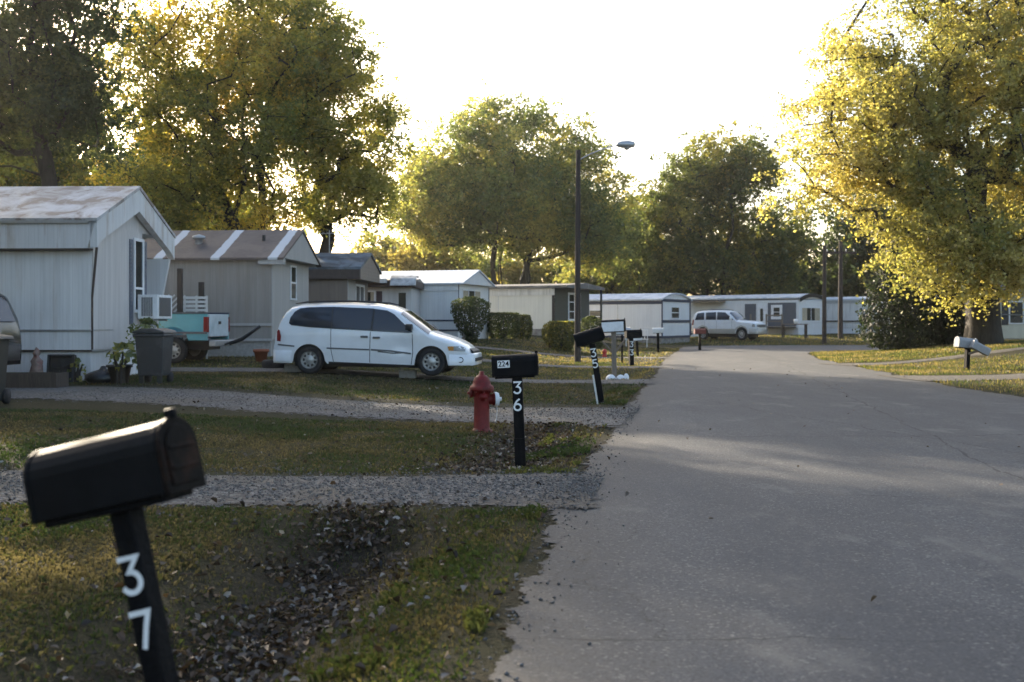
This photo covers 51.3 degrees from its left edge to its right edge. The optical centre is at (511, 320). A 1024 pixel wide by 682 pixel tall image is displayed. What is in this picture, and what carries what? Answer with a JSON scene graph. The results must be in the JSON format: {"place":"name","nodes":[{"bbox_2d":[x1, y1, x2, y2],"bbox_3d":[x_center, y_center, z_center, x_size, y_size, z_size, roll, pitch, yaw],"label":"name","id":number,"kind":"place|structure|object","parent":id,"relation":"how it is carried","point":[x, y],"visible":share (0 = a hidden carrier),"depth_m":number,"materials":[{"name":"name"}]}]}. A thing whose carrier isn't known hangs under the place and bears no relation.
{"place":"outdoors","nodes":[
{"label":"outdoors","id":0,"kind":"place"},
{"bbox_2d":[0,469,600,512],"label":"gravel driveway","id":1,"kind":"structure","parent":0,"point":[250,499],"depth_m":9.11,"materials":[{"name":"gravel"}]},
{"bbox_2d":[9,386,636,428],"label":"gravel driveway","id":2,"kind":"structure","parent":0,"point":[18,393],"depth_m":17.37,"materials":[{"name":"gravel"}]},
{"bbox_2d":[0,293,21,364],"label":"suv","id":3,"kind":"object","parent":2,"relation":"on","point":[9,323],"visible":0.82,"depth_m":20.00,"materials":[{"name":"paint"}]},
{"bbox_2d":[5,372,68,387],"bbox_3d":[-9.173,1.105,19.600,1.800,0.280,0.600,0,0,-2],"label":"planter box","id":4,"kind":"object","parent":2,"relation":"on","point":[36,379],"visible":0.9,"depth_m":19.32,"materials":[{"name":"brown wood"}]},
{"bbox_2d":[171,367,654,383],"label":"gravel driveway","id":5,"kind":"structure","parent":0,"point":[383,374],"depth_m":26.02,"materials":[{"name":"gravel"}]},
{"bbox_2d":[262,359,289,367],"bbox_3d":[-5.983,1.105,27.000,0.690,0.220,0.690,0,0,0],"label":"tyre","id":6,"kind":"object","parent":5,"relation":"on","point":[268,364],"visible":0.47,"depth_m":26.70,"materials":[{"name":"rubber"}]},
{"bbox_2d":[284,364,301,371],"bbox_3d":[-5.304,1.157,25.900,0.400,0.190,0.200,0,0,5],"label":"concrete block","id":7,"kind":"object","parent":5,"relation":"on","point":[290,368],"depth_m":25.80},
{"bbox_2d":[273,300,482,375],"bbox_3d":[-3.211,0.404,25.949,4.890,1.758,2.205,1,0,6],"label":"minivan","id":8,"kind":"object","parent":5,"relation":"on","point":[314,337],"visible":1,"depth_m":25.11,"materials":[{"name":"white paint"}]},
{"bbox_2d":[399,370,416,377],"bbox_3d":[-2.499,1.282,25.600,0.400,0.190,0.200,0,0,5],"label":"concrete block","id":9,"kind":"object","parent":5,"relation":"on","point":[408,373],"depth_m":25.50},
{"bbox_2d":[0,0,1018,295],"label":"sky","id":10,"kind":"structure","parent":0,"point":[651,72],"materials":[{"name":"white"}]},
{"bbox_2d":[0,323,1023,681],"bbox_3d":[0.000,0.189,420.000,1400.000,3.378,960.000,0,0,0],"label":"ground","id":11,"kind":"structure","parent":0,"point":[494,645],"depth_m":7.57,"materials":[{"name":"plant"}]},
{"bbox_2d":[0,334,13,403],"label":"wheelie bin","id":12,"kind":"object","parent":11,"relation":"on","point":[5,395],"visible":1,"depth_m":16.36,"materials":[{"name":"plastic"}]},
{"bbox_2d":[29,348,43,371],"bbox_3d":[-9.453,0.902,21.196,0.308,0.724,0.306,0,0,0],"label":"garden statue","id":13,"kind":"object","parent":11,"relation":"on","point":[36,362],"visible":0.62,"depth_m":21.13,"materials":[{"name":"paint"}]},
{"bbox_2d":[46,354,76,382],"bbox_3d":[-9.019,0.964,21.344,0.520,0.560,0.169,0,-10,-6],"label":"box fan","id":14,"kind":"object","parent":11,"relation":"on","point":[59,362],"visible":0.73,"depth_m":21.36,"materials":[{"name":"black plastic"}]},
{"bbox_2d":[0,77,131,186],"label":"oak tree","id":15,"kind":"object","parent":11,"relation":"on","point":[65,176],"visible":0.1,"depth_m":54.16,"materials":[{"name":"green plant"}]},
{"bbox_2d":[67,357,85,381],"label":"leafy plant","id":16,"kind":"object","parent":11,"relation":"on","point":[77,375],"visible":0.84,"depth_m":21.36,"materials":[{"name":"green plant"}]},
{"bbox_2d":[0,0,164,186],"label":"oak tree","id":17,"kind":"object","parent":11,"relation":"on","point":[59,94],"visible":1,"depth_m":36.57,"materials":[{"name":"green plant"}]},
{"bbox_2d":[0,186,175,380],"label":"mobile home","id":18,"kind":"object","parent":11,"relation":"on","point":[80,272],"visible":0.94,"depth_m":22.07,"materials":[{"name":"white"}]},
{"bbox_2d":[133,237,143,312],"bbox_3d":[-8.542,-1.029,24.426,0.044,1.699,0.585,0,0,2],"label":"window","id":19,"kind":"structure","parent":18,"relation":"in","point":[138,244],"depth_m":24.36,"materials":[{"name":"glass"}]},
{"bbox_2d":[138,295,171,320],"bbox_3d":[-8.293,-0.290,24.772,0.494,0.600,0.964,0,0,2],"label":"air conditioner","id":20,"kind":"object","parent":18,"relation":"attached to","point":[156,307],"visible":0.98,"depth_m":24.31,"materials":[{"name":"white paint"}]},
{"bbox_2d":[31,111,161,185],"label":"background tree","id":21,"kind":"object","parent":11,"relation":"on","point":[88,174],"visible":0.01,"depth_m":82.61,"materials":[{"name":"green plant"}]},
{"bbox_2d":[83,366,110,383],"bbox_3d":[-8.098,1.086,21.088,0.721,0.364,0.582,0,0,0],"label":"rubbish bag","id":22,"kind":"object","parent":11,"relation":"on","point":[101,374],"visible":0.7,"depth_m":20.86,"materials":[{"name":"black plastic"}]},
{"bbox_2d":[23,408,206,681],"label":"mailbox","id":23,"kind":"object","parent":11,"relation":"on","point":[123,478],"visible":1,"depth_m":3.07,"materials":[{"name":"black paint"}]},
{"bbox_2d":[156,408,206,495],"bbox_3d":[-0.961,0.372,3.075,0.035,0.242,0.193,-14,-4,15],"label":"door","id":24,"kind":"structure","parent":23,"relation":"in","point":[178,453],"depth_m":3.05,"materials":[{"name":"black metal"}]},
{"bbox_2d":[106,364,132,383],"bbox_3d":[-7.728,1.055,21.000,0.500,0.370,0.500,0,0,0],"label":"plant pot","id":25,"kind":"object","parent":11,"relation":"on","point":[111,370],"visible":0.67,"depth_m":20.85,"materials":[{"name":"plastic"}]},
{"bbox_2d":[106,342,135,383],"bbox_3d":[-7.633,0.889,20.794,0.555,1.003,0.576,0,0,0],"label":"leafy plant","id":26,"kind":"object","parent":11,"relation":"on","point":[115,356],"visible":0.89,"depth_m":20.73,"materials":[{"name":"green plant"}]},
{"bbox_2d":[82,97,200,229],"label":"background tree","id":27,"kind":"object","parent":11,"relation":"on","point":[124,158],"visible":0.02,"depth_m":75.98,"materials":[{"name":"green plant"}]},
{"bbox_2d":[125,317,163,376],"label":"leafy plant","id":28,"kind":"object","parent":11,"relation":"on","point":[147,322],"visible":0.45,"depth_m":22.52,"materials":[{"name":"green plant"}]},
{"bbox_2d":[132,328,175,383],"bbox_3d":[-7.038,0.695,21.012,0.639,1.090,0.675,0,0,4],"label":"wheelie bin","id":29,"kind":"object","parent":11,"relation":"on","point":[154,347],"visible":0.96,"depth_m":20.75,"materials":[{"name":"grey plastic"}]},
{"bbox_2d":[168,294,185,339],"bbox_3d":[-9.713,0.159,30.795,0.581,1.836,0.030,0,0,0],"label":"lattice panel","id":30,"kind":"object","parent":11,"relation":"on","point":[174,300],"visible":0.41,"depth_m":30.80,"materials":[{"name":"white paint"}]},
{"bbox_2d":[177,268,182,338],"bbox_3d":[-9.523,-0.084,30.600,0.140,2.818,0.140,0,0,0],"label":"wooden post","id":31,"kind":"object","parent":11,"relation":"on","point":[179,289],"visible":0.45,"depth_m":30.53,"materials":[{"name":"brown wood"}]},
{"bbox_2d":[183,296,207,358],"bbox_3d":[-9.201,0.248,31.010,0.720,1.934,0.060,0,0,0],"label":"slatted panel","id":32,"kind":"object","parent":11,"relation":"on","point":[196,302],"visible":0.26,"depth_m":30.98,"materials":[{"name":"white paint"}]},
{"bbox_2d":[198,282,203,311],"bbox_3d":[-9.085,0.093,31.200,0.140,2.433,0.140,0,0,0],"label":"wooden post","id":33,"kind":"object","parent":11,"relation":"on","point":[200,288],"visible":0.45,"depth_m":31.13,"materials":[{"name":"brown wood"}]},
{"bbox_2d":[158,312,260,363],"bbox_3d":[-10.228,0.270,29.611,6.374,1.780,1.910,0,0,3],"label":"trailer","id":34,"kind":"object","parent":11,"relation":"on","point":[198,329],"visible":0.24,"depth_m":28.68,"materials":[{"name":"teal paint"}]},
{"bbox_2d":[77,0,389,241],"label":"maple tree","id":35,"kind":"object","parent":11,"relation":"on","point":[198,94],"visible":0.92,"depth_m":45.61,"materials":[{"name":"green plant"}]},
{"bbox_2d":[145,230,321,356],"bbox_3d":[-13.893,-0.680,34.584,14.520,4.440,4.610,0,0,4],"label":"mobile home","id":36,"kind":"object","parent":11,"relation":"on","point":[252,279],"visible":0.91,"depth_m":32.17,"materials":[{"name":"grey"}]},
{"bbox_2d":[290,265,296,299],"bbox_3d":[-7.011,-1.209,34.265,0.044,1.116,0.694,0,0,4],"label":"window","id":37,"kind":"structure","parent":36,"relation":"in","point":[293,269],"depth_m":34.27,"materials":[{"name":"glass"}]},
{"bbox_2d":[204,161,307,234],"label":"background tree","id":38,"kind":"object","parent":11,"relation":"on","point":[251,209],"depth_m":83.62,"materials":[{"name":"green plant"}]},
{"bbox_2d":[253,349,268,361],"bbox_3d":[-6.938,0.973,29.500,0.440,0.360,0.440,0,0,0],"label":"flower pot","id":39,"kind":"object","parent":11,"relation":"on","point":[261,355],"visible":0.94,"depth_m":29.36,"materials":[{"name":"ceramic"}]},
{"bbox_2d":[0,374,646,681],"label":"fallen leaves","id":40,"kind":"object","parent":11,"relation":"on","point":[250,658],"visible":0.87,"depth_m":6.88,"materials":[{"name":"plant"}]},
{"bbox_2d":[0,383,648,680],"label":"loose gravel","id":41,"kind":"structure","parent":11,"relation":"on","point":[486,485],"depth_m":9.52,"materials":[{"name":"gravel"}]},
{"bbox_2d":[248,1,429,263],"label":"maple tree","id":42,"kind":"object","parent":11,"relation":"on","point":[370,196],"visible":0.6,"depth_m":47.89,"materials":[{"name":"green plant"}]},
{"bbox_2d":[309,253,381,303],"bbox_3d":[-11.844,-0.606,42.375,12.650,4.140,4.645,0,0,3],"label":"mobile home","id":43,"kind":"object","parent":11,"relation":"on","point":[343,276],"visible":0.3,"depth_m":40.06,"materials":[{"name":"grey"}]},
{"bbox_2d":[318,230,341,252],"bbox_3d":[-7.226,-2.566,42.500,0.900,2.100,0.900,0,0,0],"label":"antenna","id":44,"kind":"object","parent":43,"relation":"attached to","point":[329,233],"visible":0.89,"depth_m":42.48,"materials":[{"name":"metal"}]},
{"bbox_2d":[355,284,364,300],"bbox_3d":[-6.040,-0.536,42.436,0.044,1.800,1.850,0,0,3],"label":"window","id":45,"kind":"structure","parent":43,"relation":"in","point":[359,289],"depth_m":42.38,"materials":[{"name":"white paint"}]},
{"bbox_2d":[347,228,425,270],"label":"background tree","id":46,"kind":"object","parent":11,"relation":"on","point":[381,257],"visible":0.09,"depth_m":110.06,"materials":[{"name":"yellow plant"}]},
{"bbox_2d":[368,275,423,315],"bbox_3d":[-10.398,-0.259,48.240,12.560,3.400,4.800,0,0,0],"label":"mobile home","id":47,"kind":"object","parent":11,"relation":"on","point":[403,291],"visible":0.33,"depth_m":46.49,"materials":[{"name":"grey"}]},
{"bbox_2d":[368,291,374,300],"bbox_3d":[-6.311,-0.731,46.490,0.708,1.144,0.044,0,0,0],"label":"window","id":48,"kind":"structure","parent":47,"relation":"in","point":[371,294],"depth_m":46.49,"materials":[{"name":"white paint"}]},
{"bbox_2d":[396,289,408,309],"bbox_3d":[-4.781,-0.384,46.477,0.558,1.950,0.048,0,0,0],"label":"door","id":49,"kind":"structure","parent":47,"relation":"in","point":[402,295],"depth_m":46.46,"materials":[{"name":"grey"}]},
{"bbox_2d":[380,270,495,338],"bbox_3d":[-6.511,-0.532,53.599,10.400,3.890,4.772,0,0,18],"label":"mobile home","id":50,"kind":"object","parent":11,"relation":"on","point":[441,291],"visible":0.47,"depth_m":50.51,"materials":[{"name":"white"}]},
{"bbox_2d":[462,289,480,312],"bbox_3d":[-1.955,-0.912,51.712,0.044,1.150,2.600,0,0,18],"label":"window","id":51,"kind":"structure","parent":50,"relation":"in","point":[465,292],"depth_m":51.69,"materials":[{"name":"white paint"}]},
{"bbox_2d":[376,232,506,283],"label":"background tree","id":52,"kind":"object","parent":11,"relation":"on","point":[408,256],"visible":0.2,"depth_m":102.16,"materials":[{"name":"green plant"}]},
{"bbox_2d":[450,296,490,342],"bbox_3d":[-1.852,0.022,47.983,1.867,2.256,1.803,0,0,0],"label":"clipped bush","id":53,"kind":"object","parent":11,"relation":"on","point":[466,330],"visible":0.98,"depth_m":47.61,"materials":[{"name":"green plant"}]},
{"bbox_2d":[448,243,503,284],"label":"background tree","id":54,"kind":"object","parent":11,"relation":"on","point":[485,266],"visible":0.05,"depth_m":115.98,"materials":[{"name":"green plant"}]},
{"bbox_2d":[467,371,501,432],"bbox_3d":[-0.377,1.117,14.603,0.475,0.845,0.350,0,0,-12],"label":"fire hydrant","id":55,"kind":"object","parent":11,"relation":"on","point":[481,388],"visible":0.95,"depth_m":14.51,"materials":[{"name":"metal"}]},
{"bbox_2d":[487,312,520,339],"bbox_3d":[-0.423,0.314,54.008,1.754,1.540,1.475,0,0,0],"label":"clipped bush","id":56,"kind":"object","parent":11,"relation":"on","point":[507,318],"visible":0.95,"depth_m":53.52,"materials":[{"name":"green plant"}]},
{"bbox_2d":[364,77,655,284],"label":"maple tree","id":57,"kind":"object","parent":11,"relation":"on","point":[507,195],"visible":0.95,"depth_m":89.04,"materials":[{"name":"green plant"}]},
{"bbox_2d":[491,350,538,466],"bbox_3d":[0.061,1.078,10.999,0.483,1.522,0.183,-2,0,3],"label":"mailbox","id":58,"kind":"object","parent":11,"relation":"on","point":[516,368],"visible":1,"depth_m":10.93,"materials":[{"name":"black paint"}]},
{"bbox_2d":[535,350,538,375],"bbox_3d":[0.261,0.436,10.989,0.035,0.255,0.182,-3,0,3],"label":"door","id":59,"kind":"structure","parent":58,"relation":"in","point":[537,366],"depth_m":10.92,"materials":[{"name":"black metal"}]},
{"bbox_2d":[484,246,551,280],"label":"background tree","id":60,"kind":"object","parent":11,"relation":"on","point":[502,259],"visible":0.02,"depth_m":120.64,"materials":[{"name":"green plant"}]},
{"bbox_2d":[512,314,532,339],"bbox_3d":[0.539,0.376,55.006,1.140,1.462,1.183,0,0,0],"label":"clipped bush","id":61,"kind":"object","parent":11,"relation":"on","point":[525,333],"visible":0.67,"depth_m":54.60,"materials":[{"name":"green plant"}]},
{"bbox_2d":[496,251,565,283],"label":"background tree","id":62,"kind":"object","parent":11,"relation":"on","point":[513,271],"visible":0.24,"depth_m":117.66,"materials":[{"name":"green plant"}]},
{"bbox_2d":[489,283,604,337],"bbox_3d":[-1.518,-0.372,64.760,13.100,3.600,5.536,0,0,27],"label":"mobile home","id":63,"kind":"object","parent":11,"relation":"on","point":[541,305],"visible":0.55,"depth_m":60.97,"materials":[{"name":"beige"}]},
{"bbox_2d":[568,292,574,320],"bbox_3d":[3.652,-0.797,62.356,0.044,1.650,1.777,0,0,27],"label":"window","id":64,"kind":"structure","parent":63,"relation":"in","point":[571,296],"depth_m":61.99,"materials":[{"name":"glass"}]},
{"bbox_2d":[541,322,560,347],"bbox_3d":[1.829,0.725,49.521,0.950,1.376,1.000,0,0,0],"label":"clipped bush","id":65,"kind":"object","parent":11,"relation":"on","point":[545,338],"visible":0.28,"depth_m":49.32,"materials":[{"name":"green plant"}]},
{"bbox_2d":[547,320,574,350],"bbox_3d":[2.261,0.742,47.993,1.439,1.507,1.471,0,0,0],"label":"clipped bush","id":66,"kind":"object","parent":11,"relation":"on","point":[563,332],"visible":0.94,"depth_m":47.53,"materials":[{"name":"green plant"}]},
{"bbox_2d":[543,247,631,293],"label":"background tree","id":67,"kind":"object","parent":11,"relation":"on","point":[558,269],"visible":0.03,"depth_m":118.58,"materials":[{"name":"green plant"}]},
{"bbox_2d":[573,324,604,403],"bbox_3d":[1.514,0.893,19.596,0.573,1.600,0.214,-9,-1,6],"label":"mailbox","id":68,"kind":"object","parent":11,"relation":"on","point":[590,337],"visible":0.94,"depth_m":19.53,"materials":[{"name":"black paint"}]},
{"bbox_2d":[581,316,604,347],"bbox_3d":[4.024,0.631,53.995,1.367,1.787,1.411,0,0,0],"label":"clipped bush","id":69,"kind":"object","parent":11,"relation":"on","point":[592,320],"visible":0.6,"depth_m":53.69,"materials":[{"name":"green plant"}]},
{"bbox_2d":[575,141,634,361],"bbox_3d":[3.310,-2.264,38.000,2.161,8.296,0.280,0,0,0],"label":"street lamp","id":70,"kind":"object","parent":11,"relation":"on","point":[626,145],"visible":0.92,"depth_m":37.92,"materials":[{"name":"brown wood"}]},
{"bbox_2d":[545,194,670,293],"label":"maple tree","id":71,"kind":"object","parent":11,"relation":"on","point":[610,286],"visible":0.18,"depth_m":104.62,"materials":[{"name":"green plant"}]},
{"bbox_2d":[601,318,625,376],"bbox_3d":[2.724,0.844,28.499,0.658,1.811,0.278,-1,0,4],"label":"mailbox","id":72,"kind":"object","parent":11,"relation":"on","point":[612,327],"visible":0.86,"depth_m":28.43,"materials":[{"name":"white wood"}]},
{"bbox_2d":[616,327,630,362],"bbox_3d":[3.983,1.049,38.499,0.631,1.650,0.257,0,0,5],"label":"mailbox","id":73,"kind":"object","parent":11,"relation":"on","point":[622,333],"visible":0.36,"depth_m":38.46,"materials":[{"name":"black paint"}]},
{"bbox_2d":[624,329,641,365],"bbox_3d":[4.236,1.077,37.030,0.581,1.580,0.257,-2,0,-14],"label":"mailbox","id":74,"kind":"object","parent":11,"relation":"on","point":[629,335],"visible":0.92,"depth_m":36.93,"materials":[{"name":"black paint"}]},
{"bbox_2d":[625,329,647,345],"bbox_3d":[7.007,1.040,59.993,1.300,1.100,0.485,0,0,8],"label":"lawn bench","id":75,"kind":"object","parent":11,"relation":"on","point":[644,335],"visible":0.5,"depth_m":60.14,"materials":[{"name":"white paint"}]},
{"bbox_2d":[633,338,641,355],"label":"mailbox","id":76,"kind":"object","parent":11,"relation":"on","point":[636,340],"visible":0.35,"depth_m":45.94,"materials":[{"name":"black paint"}]},
{"bbox_2d":[589,293,692,343],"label":"mobile home","id":77,"kind":"object","parent":11,"relation":"on","point":[670,313],"visible":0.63,"depth_m":69.38,"materials":[{"name":"white"}]},
{"bbox_2d":[589,310,599,321],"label":"window","id":78,"kind":"structure","parent":77,"relation":"in","point":[596,313],"depth_m":70.43,"materials":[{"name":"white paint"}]},
{"bbox_2d":[671,306,679,318],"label":"window","id":79,"kind":"structure","parent":77,"relation":"in","point":[675,311],"depth_m":69.95,"materials":[{"name":"white paint"}]},
{"bbox_2d":[652,327,663,351],"bbox_3d":[6.994,1.092,50.997,0.531,1.540,0.214,-1,0,10],"label":"mailbox","id":80,"kind":"object","parent":11,"relation":"on","point":[657,330],"visible":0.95,"depth_m":50.94,"materials":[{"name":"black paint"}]},
{"bbox_2d":[694,328,705,349],"bbox_3d":[9.514,1.111,54.001,0.581,1.460,0.257,0,0,-5],"label":"mailbox","id":81,"kind":"object","parent":11,"relation":"on","point":[699,332],"visible":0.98,"depth_m":53.93,"materials":[{"name":"black paint"}]},
{"bbox_2d":[615,120,826,295],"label":"maple tree","id":82,"kind":"object","parent":11,"relation":"on","point":[719,180],"visible":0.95,"depth_m":97.75,"materials":[{"name":"green plant"}]},
{"bbox_2d":[692,309,766,339],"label":"suv","id":83,"kind":"object","parent":11,"relation":"on","point":[716,323],"visible":0.98,"depth_m":73.83,"materials":[{"name":"white paint"}]},
{"bbox_2d":[688,293,821,336],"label":"mobile home","id":84,"kind":"object","parent":11,"relation":"on","point":[804,308],"visible":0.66,"depth_m":85.98,"materials":[{"name":"white"}]},
{"bbox_2d":[757,303,765,323],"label":"door","id":85,"kind":"structure","parent":84,"relation":"in","point":[761,307],"depth_m":86.14,"materials":[{"name":"white paint"}]},
{"bbox_2d":[771,305,781,318],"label":"window","id":86,"kind":"structure","parent":84,"relation":"in","point":[775,309],"depth_m":85.26,"materials":[{"name":"white paint"}]},
{"bbox_2d":[801,307,820,321],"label":"window","id":87,"kind":"structure","parent":84,"relation":"in","point":[808,314],"depth_m":85.44,"materials":[{"name":"white paint"}]},
{"bbox_2d":[750,314,795,334],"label":"porch steps","id":88,"kind":"structure","parent":11,"relation":"on","point":[781,315],"depth_m":82.93,"materials":[{"name":"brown wood"}]},
{"bbox_2d":[738,195,836,294],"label":"background tree","id":89,"kind":"object","parent":11,"relation":"on","point":[812,279],"visible":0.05,"depth_m":112.34,"materials":[{"name":"green plant"}]},
{"bbox_2d":[781,324,807,337],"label":"picnic table","id":90,"kind":"object","parent":11,"relation":"on","point":[805,330],"visible":0.71,"depth_m":76.89,"materials":[{"name":"grey wood"}]},
{"bbox_2d":[822,245,826,343],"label":"utility pole","id":91,"kind":"object","parent":11,"relation":"on","point":[824,322],"visible":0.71,"depth_m":67.89,"materials":[{"name":"brown wood"}]},
{"bbox_2d":[826,241,855,338],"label":"utility pole","id":92,"kind":"object","parent":11,"relation":"on","point":[840,252],"visible":0.94,"depth_m":75.89,"materials":[{"name":"brown wood"}]},
{"bbox_2d":[814,297,890,333],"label":"mobile home","id":93,"kind":"object","parent":11,"relation":"on","point":[850,316],"visible":0.05,"depth_m":94.58,"materials":[{"name":"white"}]},
{"bbox_2d":[806,172,916,312],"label":"background tree","id":94,"kind":"object","parent":11,"relation":"on","point":[832,268],"visible":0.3,"depth_m":107.94,"materials":[{"name":"green plant"}]},
{"bbox_2d":[826,178,927,331],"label":"background tree","id":95,"kind":"object","parent":11,"relation":"on","point":[859,291],"visible":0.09,"depth_m":107.14,"materials":[{"name":"green plant"}]},
{"bbox_2d":[743,0,1023,344],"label":"maple tree","id":96,"kind":"object","parent":11,"relation":"on","point":[981,245],"visible":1,"depth_m":41.00,"materials":[{"name":"yellow plant"}]},
{"bbox_2d":[852,222,960,349],"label":"cedar bush","id":97,"kind":"object","parent":11,"relation":"on","point":[887,309],"visible":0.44,"depth_m":46.60,"materials":[{"name":"green plant"}]},
{"bbox_2d":[861,186,961,331],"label":"background tree","id":98,"kind":"object","parent":11,"relation":"on","point":[871,271],"visible":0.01,"depth_m":102.94,"materials":[{"name":"green plant"}]},
{"bbox_2d":[928,286,965,343],"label":"cedar bush","id":99,"kind":"object","parent":11,"relation":"on","point":[953,331],"visible":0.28,"depth_m":45.85,"materials":[{"name":"green plant"}]},
{"bbox_2d":[883,314,1023,349],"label":"chain link fence","id":100,"kind":"object","parent":11,"relation":"on","point":[884,322],"visible":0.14,"depth_m":47.76,"materials":[{"name":"metal"}]},
{"bbox_2d":[953,336,990,369],"bbox_3d":[13.533,1.160,31.362,0.905,1.348,0.561,3,-1,-14],"label":"mailbox","id":101,"kind":"object","parent":11,"relation":"on","point":[968,345],"visible":0.95,"depth_m":31.34,"materials":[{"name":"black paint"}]},
{"bbox_2d":[929,263,1023,339],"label":"house","id":102,"kind":"structure","parent":11,"relation":"on","point":[1019,309],"depth_m":60.14,"materials":[{"name":"white"}]},
{"bbox_2d":[1009,301,1023,323],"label":"window","id":103,"kind":"structure","parent":102,"relation":"in","point":[1019,310],"depth_m":60.13,"materials":[{"name":"white paint"}]},
{"bbox_2d":[986,187,1023,234],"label":"background tree","id":104,"kind":"object","parent":11,"relation":"on","point":[1017,212],"depth_m":90.92,"materials":[{"name":"green plant"}]},
{"bbox_2d":[474,346,667,358],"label":"gravel driveway","id":105,"kind":"structure","parent":0,"point":[555,354],"depth_m":42.65,"materials":[{"name":"gravel"}]},
{"bbox_2d":[482,359,663,367],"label":"gravel driveway","id":106,"kind":"structure","parent":0,"point":[544,365],"depth_m":33.99,"materials":[{"name":"gravel"}]},
{"bbox_2d":[487,350,1023,681],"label":"road","id":107,"kind":"structure","parent":0,"point":[780,566],"depth_m":7.29,"materials":[{"name":"asphalt"}]},
{"bbox_2d":[679,345,893,350],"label":"side road","id":108,"kind":"structure","parent":0,"point":[783,348],"depth_m":56.88,"materials":[{"name":"asphalt"}]},
{"bbox_2d":[818,347,1023,365],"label":"gravel driveway","id":109,"kind":"structure","parent":0,"point":[951,357],"depth_m":36.90,"materials":[{"name":"gravel"}]},
{"bbox_2d":[878,373,1023,380],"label":"gravel driveway","id":110,"kind":"structure","parent":0,"point":[967,377],"depth_m":27.47,"materials":[{"name":"gravel"}]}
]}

